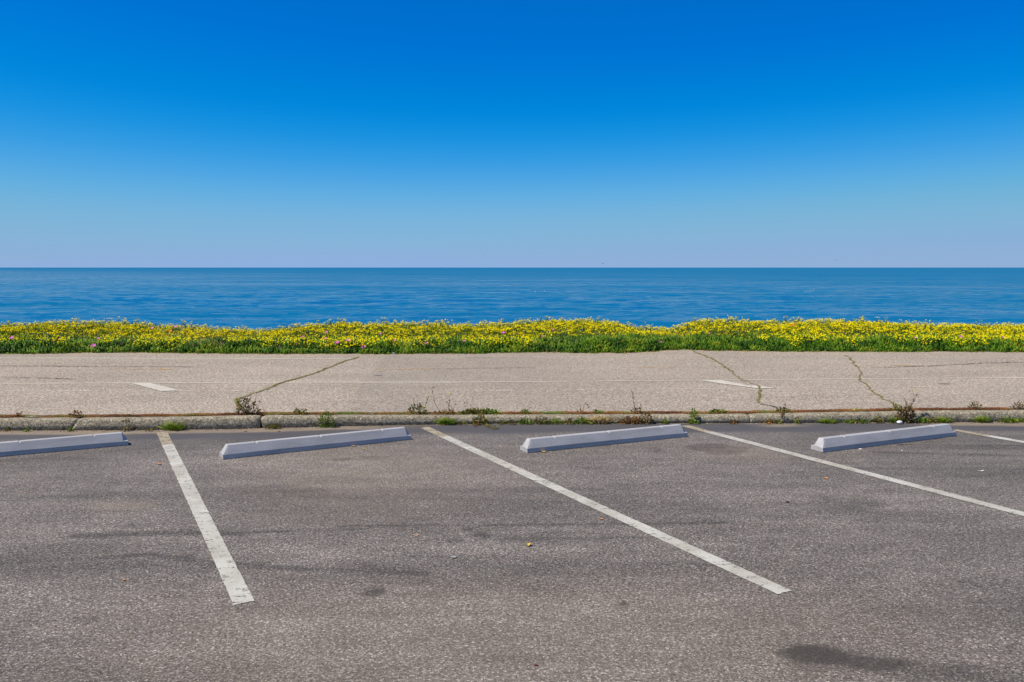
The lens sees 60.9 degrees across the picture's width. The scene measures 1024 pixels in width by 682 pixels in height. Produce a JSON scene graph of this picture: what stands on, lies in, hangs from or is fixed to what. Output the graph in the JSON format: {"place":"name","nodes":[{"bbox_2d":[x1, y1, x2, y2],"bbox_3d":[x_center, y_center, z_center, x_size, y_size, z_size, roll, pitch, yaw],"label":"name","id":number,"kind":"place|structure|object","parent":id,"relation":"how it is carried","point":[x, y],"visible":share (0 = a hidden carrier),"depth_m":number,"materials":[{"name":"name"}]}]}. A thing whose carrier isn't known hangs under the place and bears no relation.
{"place":"outdoors","nodes":[
{"label":"outdoors","id":0,"kind":"place"},
{"bbox_2d":[11,332,995,417],"bbox_3d":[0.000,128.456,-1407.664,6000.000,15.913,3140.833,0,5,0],"label":"ground","id":1,"kind":"structure","parent":0,"point":[500,348],"depth_m":17.03,"materials":[{"name":"soil"}]},
{"bbox_2d":[0,319,1023,354],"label":"ice plant bed","id":2,"kind":"object","parent":1,"relation":"on","point":[631,343],"visible":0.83,"depth_m":16.69,"materials":[{"name":"green plant"}]},
{"bbox_2d":[129,318,998,331],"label":"ice plant tips","id":3,"kind":"object","parent":2,"relation":"on","point":[541,322],"visible":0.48,"depth_m":18.92,"materials":[{"name":"green plant"}]},
{"bbox_2d":[0,407,1023,429],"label":"kerb","id":4,"kind":"structure","parent":1,"relation":"on","point":[37,422],"depth_m":9.55,"materials":[{"name":"concrete"}]},
{"bbox_2d":[69,410,83,417],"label":"weed","id":5,"kind":"object","parent":4,"relation":"on","point":[76,412],"visible":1,"depth_m":9.36,"materials":[{"name":"brown plant"}]},
{"bbox_2d":[235,392,261,413],"bbox_3d":[-2.866,0.685,9.466,0.292,0.253,0.122,0,5,0],"label":"weed","id":6,"kind":"object","parent":4,"relation":"on","point":[247,400],"visible":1,"depth_m":9.46,"materials":[{"name":"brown plant"}]},
{"bbox_2d":[291,408,306,414],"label":"weed","id":7,"kind":"object","parent":4,"relation":"on","point":[296,411],"visible":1,"depth_m":9.53,"materials":[{"name":"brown plant"}]},
{"bbox_2d":[407,396,428,413],"bbox_3d":[-1.048,0.712,9.704,0.261,0.227,0.128,0,5,0],"label":"weed","id":8,"kind":"object","parent":4,"relation":"on","point":[418,409],"visible":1,"depth_m":9.70,"materials":[{"name":"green plant"}]},
{"bbox_2d":[432,387,448,414],"bbox_3d":[-0.807,0.668,9.723,0.225,0.338,0.109,0,5,0],"label":"weed","id":9,"kind":"object","parent":4,"relation":"on","point":[444,411],"visible":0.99,"depth_m":9.73,"materials":[{"name":"brown plant"}]},
{"bbox_2d":[441,393,457,414],"bbox_3d":[-0.697,0.706,9.723,0.206,0.238,0.123,0,5,0],"label":"weed","id":10,"kind":"object","parent":4,"relation":"on","point":[450,406],"visible":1,"depth_m":9.74,"materials":[{"name":"brown plant"}]},
{"bbox_2d":[459,407,490,414],"bbox_3d":[-0.422,0.789,9.758,0.391,0.096,0.137,0,5,0],"label":"weed mat","id":11,"kind":"object","parent":4,"relation":"on","point":[469,411],"visible":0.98,"depth_m":9.74,"materials":[{"name":"green plant"}]},
{"bbox_2d":[478,408,501,413],"bbox_3d":[-0.250,0.787,9.767,0.271,0.088,0.138,0,5,0],"label":"weed mat","id":12,"kind":"object","parent":4,"relation":"on","point":[492,411],"visible":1,"depth_m":9.75,"materials":[{"name":"green plant"}]},
{"bbox_2d":[0,407,1009,417],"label":"moss","id":13,"kind":"object","parent":4,"relation":"on","point":[503,412],"visible":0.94,"depth_m":9.76,"materials":[{"name":"green plant"}]},
{"bbox_2d":[520,408,529,413],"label":"weed","id":14,"kind":"object","parent":4,"relation":"on","point":[524,411],"visible":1,"depth_m":9.79,"materials":[{"name":"green plant"}]},
{"bbox_2d":[630,390,641,413],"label":"weed","id":15,"kind":"object","parent":4,"relation":"on","point":[634,406],"visible":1,"depth_m":9.80,"materials":[{"name":"brown plant"}]},
{"bbox_2d":[688,408,697,418],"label":"weed","id":16,"kind":"object","parent":4,"relation":"on","point":[694,413],"visible":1,"depth_m":9.62,"materials":[{"name":"green plant"}]},
{"bbox_2d":[708,408,727,413],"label":"weed","id":17,"kind":"object","parent":4,"relation":"on","point":[717,411],"visible":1,"depth_m":9.79,"materials":[{"name":"green plant"}]},
{"bbox_2d":[776,404,791,412],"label":"weed","id":18,"kind":"object","parent":4,"relation":"on","point":[783,409],"visible":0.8,"depth_m":9.80,"materials":[{"name":"green plant"}]},
{"bbox_2d":[889,403,903,410],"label":"weed","id":19,"kind":"object","parent":4,"relation":"on","point":[894,406],"visible":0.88,"depth_m":9.85,"materials":[{"name":"brown plant"}]},
{"bbox_2d":[967,401,981,409],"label":"weed","id":20,"kind":"object","parent":4,"relation":"on","point":[975,406],"visible":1,"depth_m":9.87,"materials":[{"name":"brown plant"}]},
{"bbox_2d":[1009,400,1023,409],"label":"weed","id":21,"kind":"object","parent":4,"relation":"on","point":[1019,404],"visible":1,"depth_m":9.86,"materials":[{"name":"brown plant"}]},
{"bbox_2d":[0,317,1023,352],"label":"flower foliage","id":22,"kind":"object","parent":1,"relation":"on","point":[727,323],"visible":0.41,"depth_m":18.11,"materials":[{"name":"plant"}]},
{"bbox_2d":[0,315,1023,350],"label":"yellow flowers","id":23,"kind":"object","parent":1,"relation":"on","point":[605,324],"visible":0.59,"depth_m":17.93,"materials":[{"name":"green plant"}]},
{"bbox_2d":[585,414,621,423],"bbox_3d":[0.997,0.886,9.584,0.475,0.190,0.181,0,5,0],"label":"dry grass tuft","id":24,"kind":"object","parent":1,"relation":"on","point":[602,420],"visible":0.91,"depth_m":9.60,"materials":[{"name":"plant"}]},
{"bbox_2d":[0,422,1023,681],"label":"parking lot","id":25,"kind":"structure","parent":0,"point":[702,552],"depth_m":5.16,"materials":[{"name":"grey asphalt"}]},
{"bbox_2d":[0,432,127,456],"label":"wheel stop","id":26,"kind":"object","parent":25,"relation":"on","point":[41,445],"visible":1,"depth_m":8.18,"materials":[{"name":"paint"}]},
{"bbox_2d":[158,420,190,430],"bbox_3d":[-3.565,0.885,9.189,0.399,0.132,0.207,0,5,0],"label":"grass tuft","id":27,"kind":"object","parent":25,"relation":"on","point":[173,427],"visible":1,"depth_m":9.20,"materials":[{"name":"green plant"}]},
{"bbox_2d":[265,423,280,428],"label":"weed","id":28,"kind":"object","parent":25,"relation":"on","point":[273,426],"visible":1,"depth_m":9.30,"materials":[{"name":"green plant"}]},
{"bbox_2d":[220,427,410,458],"bbox_3d":[-1.838,0.961,8.329,1.830,0.118,0.154,-3,6,-30],"label":"wheel stop","id":29,"kind":"object","parent":25,"relation":"on","point":[274,446],"visible":1,"depth_m":8.24,"materials":[{"name":"concrete"}]},
{"bbox_2d":[318,411,335,427],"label":"weed","id":30,"kind":"object","parent":25,"relation":"on","point":[326,423],"visible":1,"depth_m":9.38,"materials":[{"name":"green plant"}]},
{"bbox_2d":[431,414,461,424],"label":"grass tuft","id":31,"kind":"object","parent":25,"relation":"on","point":[445,421],"visible":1,"depth_m":9.54,"materials":[{"name":"green plant"}]},
{"bbox_2d":[464,402,487,424],"bbox_3d":[-0.391,0.796,9.545,0.280,0.290,0.106,0,5,0],"label":"weed","id":32,"kind":"object","parent":25,"relation":"on","point":[480,416],"visible":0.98,"depth_m":9.55,"materials":[{"name":"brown plant"}]},
{"bbox_2d":[0,421,1023,432],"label":"gutter debris","id":33,"kind":"object","parent":25,"relation":"on","point":[428,424],"visible":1,"depth_m":9.38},
{"bbox_2d":[517,414,532,423],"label":"weed","id":34,"kind":"object","parent":25,"relation":"on","point":[524,419],"visible":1,"depth_m":9.57,"materials":[{"name":"green plant"}]},
{"bbox_2d":[533,416,549,423],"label":"weed","id":35,"kind":"object","parent":25,"relation":"on","point":[541,420],"visible":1,"depth_m":9.57,"materials":[{"name":"green plant"}]},
{"bbox_2d":[547,417,560,424],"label":"weed","id":36,"kind":"object","parent":25,"relation":"on","point":[554,422],"visible":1,"depth_m":9.56,"materials":[{"name":"green plant"}]},
{"bbox_2d":[561,418,573,424],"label":"weed","id":37,"kind":"object","parent":25,"relation":"on","point":[567,421],"visible":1,"depth_m":9.57,"materials":[{"name":"green plant"}]},
{"bbox_2d":[573,416,591,424],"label":"weed","id":38,"kind":"object","parent":25,"relation":"on","point":[581,421],"visible":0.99,"depth_m":9.58,"materials":[{"name":"green plant"}]},
{"bbox_2d":[520,424,687,452],"bbox_3d":[0.934,0.943,8.538,1.830,0.118,0.154,-2,5,-26],"label":"wheel stop","id":39,"kind":"object","parent":25,"relation":"on","point":[566,441],"visible":1,"depth_m":8.45,"materials":[{"name":"concrete"}]},
{"bbox_2d":[619,415,642,423],"bbox_3d":[1.311,0.873,9.594,0.266,0.112,0.099,0,5,0],"label":"weed mound","id":40,"kind":"object","parent":25,"relation":"on","point":[631,421],"visible":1,"depth_m":9.59,"materials":[{"name":"brown plant"}]},
{"bbox_2d":[637,412,653,423],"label":"weed","id":41,"kind":"object","parent":25,"relation":"on","point":[646,419],"visible":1,"depth_m":9.59,"materials":[{"name":"brown plant"}]},
{"bbox_2d":[687,415,700,423],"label":"weed","id":42,"kind":"object","parent":25,"relation":"on","point":[690,420],"visible":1,"depth_m":9.59,"materials":[{"name":"green plant"}]},
{"bbox_2d":[762,419,774,424],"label":"weed","id":43,"kind":"object","parent":25,"relation":"on","point":[769,422],"visible":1,"depth_m":9.60,"materials":[{"name":"brown plant"}]},
{"bbox_2d":[816,417,838,423],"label":"grass tuft","id":44,"kind":"object","parent":25,"relation":"on","point":[827,421],"visible":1,"depth_m":9.62,"materials":[{"name":"green plant"}]},
{"bbox_2d":[872,416,883,422],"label":"weed","id":45,"kind":"object","parent":25,"relation":"on","point":[879,420],"visible":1,"depth_m":9.63,"materials":[{"name":"green plant"}]},
{"bbox_2d":[811,423,956,451],"bbox_3d":[3.689,0.940,8.569,1.830,0.118,0.154,-2,5,-26],"label":"wheel stop","id":46,"kind":"object","parent":25,"relation":"on","point":[866,439],"visible":1,"depth_m":8.47,"materials":[{"name":"concrete"}]},
{"bbox_2d":[887,415,905,422],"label":"grass tuft","id":47,"kind":"object","parent":25,"relation":"on","point":[894,420],"visible":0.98,"depth_m":9.65,"materials":[{"name":"green plant"}]},
{"bbox_2d":[895,389,918,423],"bbox_3d":[4.378,0.728,9.633,0.269,0.386,0.114,0,5,0],"label":"weed","id":48,"kind":"object","parent":25,"relation":"on","point":[907,415],"visible":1,"depth_m":9.63,"materials":[{"name":"brown plant"}]},
{"bbox_2d":[916,417,929,423],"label":"weed","id":49,"kind":"object","parent":25,"relation":"on","point":[920,420],"visible":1,"depth_m":9.64,"materials":[{"name":"green plant"}]},
{"bbox_2d":[929,414,955,422],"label":"grass tuft","id":50,"kind":"object","parent":25,"relation":"on","point":[942,419],"visible":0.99,"depth_m":9.66,"materials":[{"name":"green plant"}]},
{"bbox_2d":[971,414,991,422],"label":"grass tuft","id":51,"kind":"object","parent":25,"relation":"on","point":[983,419],"visible":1,"depth_m":9.66,"materials":[{"name":"green plant"}]},
{"bbox_2d":[997,416,1018,422],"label":"weed","id":52,"kind":"object","parent":25,"relation":"on","point":[1011,420],"visible":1,"depth_m":9.66,"materials":[{"name":"green plant"}]},
{"bbox_2d":[0,349,1023,416],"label":"path","id":53,"kind":"structure","parent":0,"point":[86,383],"depth_m":12.31,"materials":[{"name":"concrete"}]},
{"bbox_2d":[0,267,1023,334],"bbox_3d":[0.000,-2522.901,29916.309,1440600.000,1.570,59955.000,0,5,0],"label":"sea","id":54,"kind":"structure","parent":0,"point":[254,298],"depth_m":212.16,"materials":[{"name":"liquid"}]},
{"bbox_2d":[0,0,1023,266],"label":"sky","id":55,"kind":"structure","parent":0,"point":[134,133],"materials":[{"name":"blue"}]},
{"bbox_2d":[234,350,896,407],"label":"crack grass","id":56,"kind":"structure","parent":0,"point":[236,399],"depth_m":12.54,"materials":[{"name":"green plant"}]}
]}

